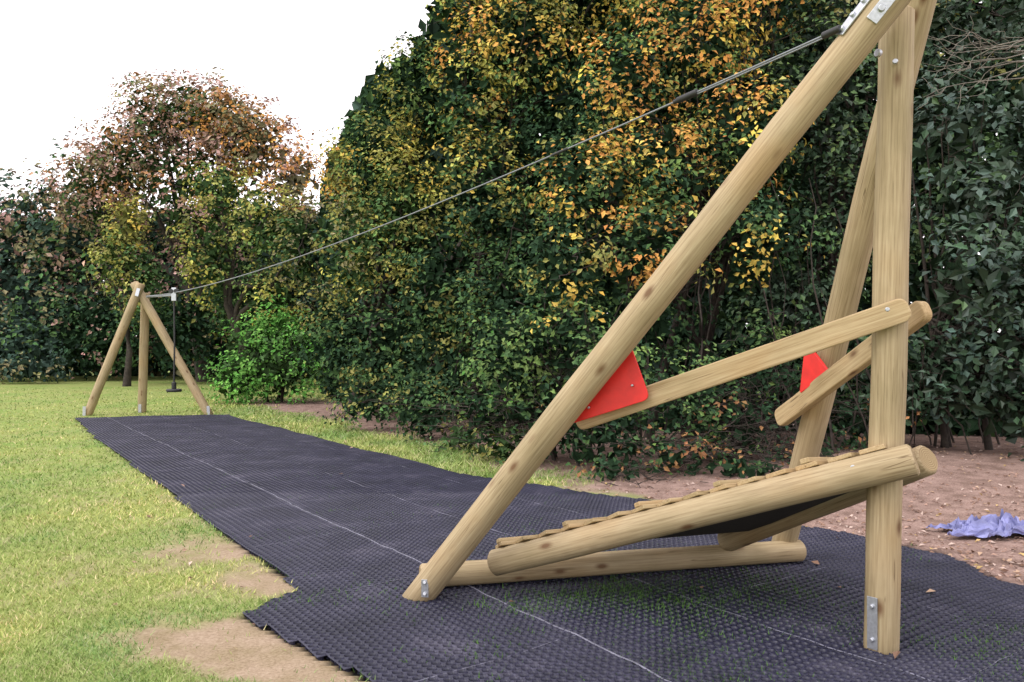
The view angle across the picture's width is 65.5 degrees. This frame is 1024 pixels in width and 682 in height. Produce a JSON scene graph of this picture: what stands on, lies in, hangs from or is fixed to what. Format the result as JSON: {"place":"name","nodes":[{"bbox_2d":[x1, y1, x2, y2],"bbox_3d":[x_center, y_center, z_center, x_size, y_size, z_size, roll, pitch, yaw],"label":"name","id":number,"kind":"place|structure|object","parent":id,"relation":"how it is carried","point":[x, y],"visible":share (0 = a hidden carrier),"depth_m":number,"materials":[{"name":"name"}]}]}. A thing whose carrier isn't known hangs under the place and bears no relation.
{"place":"outdoors","nodes":[
{"label":"outdoors","id":0,"kind":"place"},
{"bbox_2d":[82,281,212,415],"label":"zip wire end tower","id":1,"kind":"structure","parent":0,"point":[147,311],"depth_m":18.36,"materials":[{"name":"beige wood"}]},
{"bbox_2d":[166,288,181,391],"bbox_3d":[-6.816,-0.024,16.065,0.301,2.101,0.300,0,0,0],"label":"zip wire trolley seat","id":2,"kind":"object","parent":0,"point":[173,299],"visible":0.98,"depth_m":16.04,"materials":[{"name":"black metal"}]},
{"bbox_2d":[0,353,1023,681],"bbox_3d":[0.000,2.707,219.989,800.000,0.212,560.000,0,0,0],"label":"ground","id":3,"kind":"structure","parent":0,"point":[258,653],"depth_m":7.26,"materials":[{"name":"green plant"}]},
{"bbox_2d":[0,269,234,383],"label":"dark hedge","id":4,"kind":"object","parent":3,"relation":"on","point":[25,367],"visible":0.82,"depth_m":34.31,"materials":[{"name":"green plant"}]},
{"bbox_2d":[81,189,186,386],"bbox_3d":[-14.772,-2.050,30.830,3.506,7.858,2.637,0,0,0],"label":"tree","id":5,"kind":"object","parent":3,"relation":"on","point":[129,234],"visible":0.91,"depth_m":30.72,"materials":[{"name":"green plant"}]},
{"bbox_2d":[0,131,322,379],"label":"distant trees","id":6,"kind":"object","parent":3,"relation":"on","point":[41,255],"visible":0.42,"depth_m":37.29,"materials":[{"name":"green plant"}]},
{"bbox_2d":[0,204,322,379],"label":"background woodland","id":7,"kind":"object","parent":3,"relation":"on","point":[155,371],"visible":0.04,"depth_m":41.05,"materials":[{"name":"green plant"}]},
{"bbox_2d":[33,67,323,381],"bbox_3d":[-14.338,-5.021,34.877,14.122,13.959,6.481,0,0,9],"label":"beech tree","id":8,"kind":"object","parent":3,"relation":"on","point":[240,128],"visible":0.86,"depth_m":33.83,"materials":[{"name":"brown plant"}]},
{"bbox_2d":[162,156,322,388],"bbox_3d":[-8.794,-2.373,28.385,6.872,8.463,4.251,0,0,20],"label":"ivy covered tree","id":9,"kind":"object","parent":3,"relation":"on","point":[247,291],"visible":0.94,"depth_m":27.83,"materials":[{"name":"green plant"}]},
{"bbox_2d":[198,294,328,404],"bbox_3d":[-6.827,0.243,22.259,3.766,3.180,3.196,0,0,0],"label":"laurel bush","id":10,"kind":"object","parent":3,"relation":"on","point":[270,342],"visible":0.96,"depth_m":21.82,"materials":[{"name":"green plant"}]},
{"bbox_2d":[283,0,515,411],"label":"field maple tree","id":11,"kind":"object","parent":3,"relation":"on","point":[404,199],"visible":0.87,"depth_m":17.12,"materials":[{"name":"green plant"}]},
{"bbox_2d":[317,284,671,472],"bbox_3d":[-0.830,0.500,12.289,2.338,2.572,7.920,0,0,-39],"label":"elder shrub","id":12,"kind":"object","parent":3,"relation":"on","point":[513,357],"visible":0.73,"depth_m":10.80,"materials":[{"name":"green plant"}]},
{"bbox_2d":[0,387,1023,681],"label":"grass","id":13,"kind":"structure","parent":3,"relation":"on","point":[444,459],"depth_m":5.79,"materials":[{"name":"green plant"}]},
{"bbox_2d":[374,0,658,432],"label":"sycamore tree","id":14,"kind":"object","parent":3,"relation":"on","point":[493,234],"visible":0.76,"depth_m":14.47,"materials":[{"name":"green plant"}]},
{"bbox_2d":[75,414,1023,681],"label":"rubber safety mat","id":15,"kind":"object","parent":3,"relation":"on","point":[355,628],"visible":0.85,"depth_m":5.09,"materials":[{"name":"black rubber"}]},
{"bbox_2d":[101,417,1023,681],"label":"mat seams","id":16,"kind":"object","parent":15,"relation":"on","point":[626,659],"visible":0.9,"depth_m":4.97,"materials":[{"name":"grey rubber"}]},
{"bbox_2d":[113,402,1023,657],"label":"fallen leaves","id":17,"kind":"object","parent":3,"relation":"on","point":[896,653],"visible":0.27,"depth_m":7.29,"materials":[{"name":"brown plant"}]},
{"bbox_2d":[316,0,1023,437],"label":"background woodland","id":18,"kind":"object","parent":3,"relation":"on","point":[368,96],"visible":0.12,"depth_m":15.03,"materials":[{"name":"green plant"}]},
{"bbox_2d":[502,0,844,438],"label":"hornbeam tree","id":19,"kind":"object","parent":3,"relation":"on","point":[664,172],"visible":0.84,"depth_m":11.52,"materials":[{"name":"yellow plant"}]},
{"bbox_2d":[565,297,937,487],"bbox_3d":[3.457,0.578,10.511,6.186,2.584,2.400,0,0,-31],"label":"bramble thicket","id":20,"kind":"object","parent":3,"relation":"on","point":[692,408],"visible":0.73,"depth_m":10.13,"materials":[{"name":"green plant"}]},
{"bbox_2d":[533,177,999,465],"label":"understorey saplings","id":21,"kind":"object","parent":3,"relation":"on","point":[830,424],"visible":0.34,"depth_m":11.20,"materials":[{"name":"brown plant"}]},
{"bbox_2d":[707,0,1023,436],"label":"holly tree","id":22,"kind":"object","parent":3,"relation":"on","point":[845,174],"visible":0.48,"depth_m":12.21,"materials":[{"name":"green plant"}]},
{"bbox_2d":[832,36,1023,460],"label":"rhododendron bush","id":23,"kind":"object","parent":3,"relation":"on","point":[974,371],"visible":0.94,"depth_m":10.47,"materials":[{"name":"green plant"}]},
{"bbox_2d":[918,15,1023,108],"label":"bare branches","id":24,"kind":"object","parent":23,"relation":"attached to","point":[1001,48],"visible":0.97,"depth_m":9.42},
{"bbox_2d":[926,509,1023,537],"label":"blue plastic sheet","id":25,"kind":"object","parent":3,"relation":"on","point":[1005,524],"visible":1,"depth_m":6.67,"materials":[{"name":"blue plastic"}]},
{"bbox_2d":[0,0,1023,335],"label":"sky","id":26,"kind":"structure","parent":0,"point":[59,59],"materials":[{"name":"white"}]},
{"bbox_2d":[402,0,937,654],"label":"zip wire launch tower","id":27,"kind":"structure","parent":0,"point":[740,518],"depth_m":4.37,"materials":[{"name":"beige wood"}]},
{"bbox_2d":[146,25,840,296],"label":"zip wire cable","id":28,"kind":"object","parent":27,"relation":"attached to","point":[697,92],"visible":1,"depth_m":4.88,"materials":[{"name":"grey metal"}]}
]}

